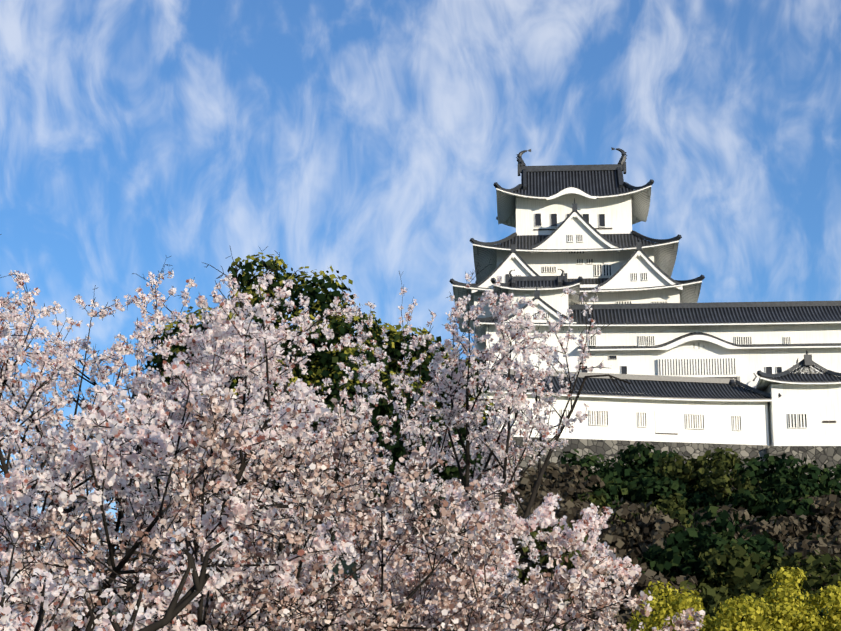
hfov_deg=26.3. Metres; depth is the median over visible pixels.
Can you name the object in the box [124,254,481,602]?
big evergreen
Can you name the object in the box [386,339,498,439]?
evergreen branch tips
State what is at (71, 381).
cherry tree
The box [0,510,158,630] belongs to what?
cherry tree
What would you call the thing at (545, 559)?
hill tree foliage
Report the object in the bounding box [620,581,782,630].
spring tree foliage
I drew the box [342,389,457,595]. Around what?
evergreen
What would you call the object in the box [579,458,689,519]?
hill tree foliage
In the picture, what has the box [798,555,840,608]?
hill tree foliage
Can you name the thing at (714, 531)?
hill tree foliage
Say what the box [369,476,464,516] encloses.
hill tree foliage
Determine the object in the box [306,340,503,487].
cherry tree
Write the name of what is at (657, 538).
hill tree foliage
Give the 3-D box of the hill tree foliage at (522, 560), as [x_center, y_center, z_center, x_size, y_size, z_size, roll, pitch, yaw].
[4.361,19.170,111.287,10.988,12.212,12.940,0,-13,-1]
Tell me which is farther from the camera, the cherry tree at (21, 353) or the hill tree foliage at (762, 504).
the hill tree foliage at (762, 504)
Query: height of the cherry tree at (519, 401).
11.164 m
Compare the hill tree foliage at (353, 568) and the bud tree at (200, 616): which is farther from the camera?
the hill tree foliage at (353, 568)
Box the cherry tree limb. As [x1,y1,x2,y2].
[26,527,242,630]
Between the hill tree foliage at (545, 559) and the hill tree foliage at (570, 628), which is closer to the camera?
the hill tree foliage at (570, 628)
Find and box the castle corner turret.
[750,350,840,482]
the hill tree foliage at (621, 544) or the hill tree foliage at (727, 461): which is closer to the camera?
the hill tree foliage at (621, 544)
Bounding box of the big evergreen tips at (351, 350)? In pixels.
[122,252,449,430]
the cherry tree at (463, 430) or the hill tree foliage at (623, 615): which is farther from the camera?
the hill tree foliage at (623, 615)
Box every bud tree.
[0,387,514,630]
[228,433,646,630]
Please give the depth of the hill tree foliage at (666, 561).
107.99 m
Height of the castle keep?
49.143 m
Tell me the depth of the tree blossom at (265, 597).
15.27 m
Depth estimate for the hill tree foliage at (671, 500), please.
138.88 m
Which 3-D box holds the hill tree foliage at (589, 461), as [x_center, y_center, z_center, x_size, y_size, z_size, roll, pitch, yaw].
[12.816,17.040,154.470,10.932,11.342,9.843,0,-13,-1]
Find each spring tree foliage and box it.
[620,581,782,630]
[697,595,754,624]
[712,566,840,630]
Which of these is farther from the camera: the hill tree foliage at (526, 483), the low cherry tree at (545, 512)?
the hill tree foliage at (526, 483)
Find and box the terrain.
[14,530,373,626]
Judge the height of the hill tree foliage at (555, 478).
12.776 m
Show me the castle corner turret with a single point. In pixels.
(804, 414)
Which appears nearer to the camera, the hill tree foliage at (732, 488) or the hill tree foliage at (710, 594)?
the hill tree foliage at (710, 594)
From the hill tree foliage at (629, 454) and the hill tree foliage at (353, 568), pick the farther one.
the hill tree foliage at (629, 454)
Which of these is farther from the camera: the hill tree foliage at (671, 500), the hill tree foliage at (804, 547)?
the hill tree foliage at (671, 500)
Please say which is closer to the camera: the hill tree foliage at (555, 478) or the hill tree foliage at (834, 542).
the hill tree foliage at (834, 542)
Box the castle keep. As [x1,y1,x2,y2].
[449,147,704,366]
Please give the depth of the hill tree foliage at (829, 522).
132.29 m
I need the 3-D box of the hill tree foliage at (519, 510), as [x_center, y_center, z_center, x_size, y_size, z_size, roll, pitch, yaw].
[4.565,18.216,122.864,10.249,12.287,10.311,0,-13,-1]
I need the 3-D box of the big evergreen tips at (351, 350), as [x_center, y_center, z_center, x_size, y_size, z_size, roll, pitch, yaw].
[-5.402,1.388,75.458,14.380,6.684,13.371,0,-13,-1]
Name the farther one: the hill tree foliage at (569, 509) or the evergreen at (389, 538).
the hill tree foliage at (569, 509)
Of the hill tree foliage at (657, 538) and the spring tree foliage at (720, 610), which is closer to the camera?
the spring tree foliage at (720, 610)
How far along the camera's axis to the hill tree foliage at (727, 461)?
146.70 m
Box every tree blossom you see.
[0,387,516,630]
[178,433,652,630]
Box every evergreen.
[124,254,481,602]
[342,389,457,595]
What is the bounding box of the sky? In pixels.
[0,0,840,570]
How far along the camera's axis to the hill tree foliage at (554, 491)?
138.08 m
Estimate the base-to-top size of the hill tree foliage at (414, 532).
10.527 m
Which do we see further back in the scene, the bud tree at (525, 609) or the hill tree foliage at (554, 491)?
the hill tree foliage at (554, 491)
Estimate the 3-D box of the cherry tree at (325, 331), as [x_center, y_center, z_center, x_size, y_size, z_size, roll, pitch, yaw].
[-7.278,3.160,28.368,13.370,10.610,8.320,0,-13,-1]
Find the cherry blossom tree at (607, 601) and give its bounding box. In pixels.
[386,503,704,630]
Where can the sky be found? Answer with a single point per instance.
(370, 141)
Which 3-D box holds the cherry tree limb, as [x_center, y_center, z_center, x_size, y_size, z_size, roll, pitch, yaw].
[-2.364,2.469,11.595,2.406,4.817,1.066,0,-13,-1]
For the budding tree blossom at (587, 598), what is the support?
attached to the bud tree at (525, 609)
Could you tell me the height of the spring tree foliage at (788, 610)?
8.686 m
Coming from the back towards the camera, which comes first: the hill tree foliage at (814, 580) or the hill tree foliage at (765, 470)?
the hill tree foliage at (765, 470)
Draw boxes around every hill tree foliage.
[346,549,556,628]
[359,506,446,573]
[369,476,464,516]
[426,494,549,559]
[431,483,586,525]
[452,533,567,583]
[476,466,559,511]
[489,518,629,616]
[503,491,614,564]
[515,461,604,504]
[543,448,619,499]
[545,621,571,630]
[551,497,685,571]
[552,530,700,592]
[552,569,682,630]
[571,492,692,528]
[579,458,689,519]
[592,460,672,497]
[601,442,703,512]
[616,505,785,595]
[630,505,749,562]
[654,447,774,508]
[655,580,741,618]
[665,526,781,581]
[666,484,768,530]
[670,543,839,615]
[687,475,777,511]
[715,463,822,483]
[721,504,814,563]
[726,453,840,538]
[747,469,840,534]
[776,490,840,555]
[782,533,840,589]
[783,464,840,540]
[788,531,840,569]
[796,595,837,616]
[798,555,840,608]
[799,533,840,553]
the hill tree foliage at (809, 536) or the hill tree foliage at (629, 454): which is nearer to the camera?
the hill tree foliage at (809, 536)
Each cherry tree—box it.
[0,234,380,612]
[0,246,332,627]
[0,248,510,629]
[0,251,440,626]
[0,353,379,630]
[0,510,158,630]
[284,259,630,627]
[301,455,641,630]
[306,340,503,487]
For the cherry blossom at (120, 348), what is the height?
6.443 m
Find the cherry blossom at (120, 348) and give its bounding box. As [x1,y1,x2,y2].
[0,270,344,622]
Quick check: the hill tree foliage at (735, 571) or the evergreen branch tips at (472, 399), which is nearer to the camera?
the evergreen branch tips at (472, 399)
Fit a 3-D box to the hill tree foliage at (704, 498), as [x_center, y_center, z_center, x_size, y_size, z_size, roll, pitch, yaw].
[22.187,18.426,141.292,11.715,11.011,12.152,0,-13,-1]
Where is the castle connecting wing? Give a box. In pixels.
[473,269,840,387]

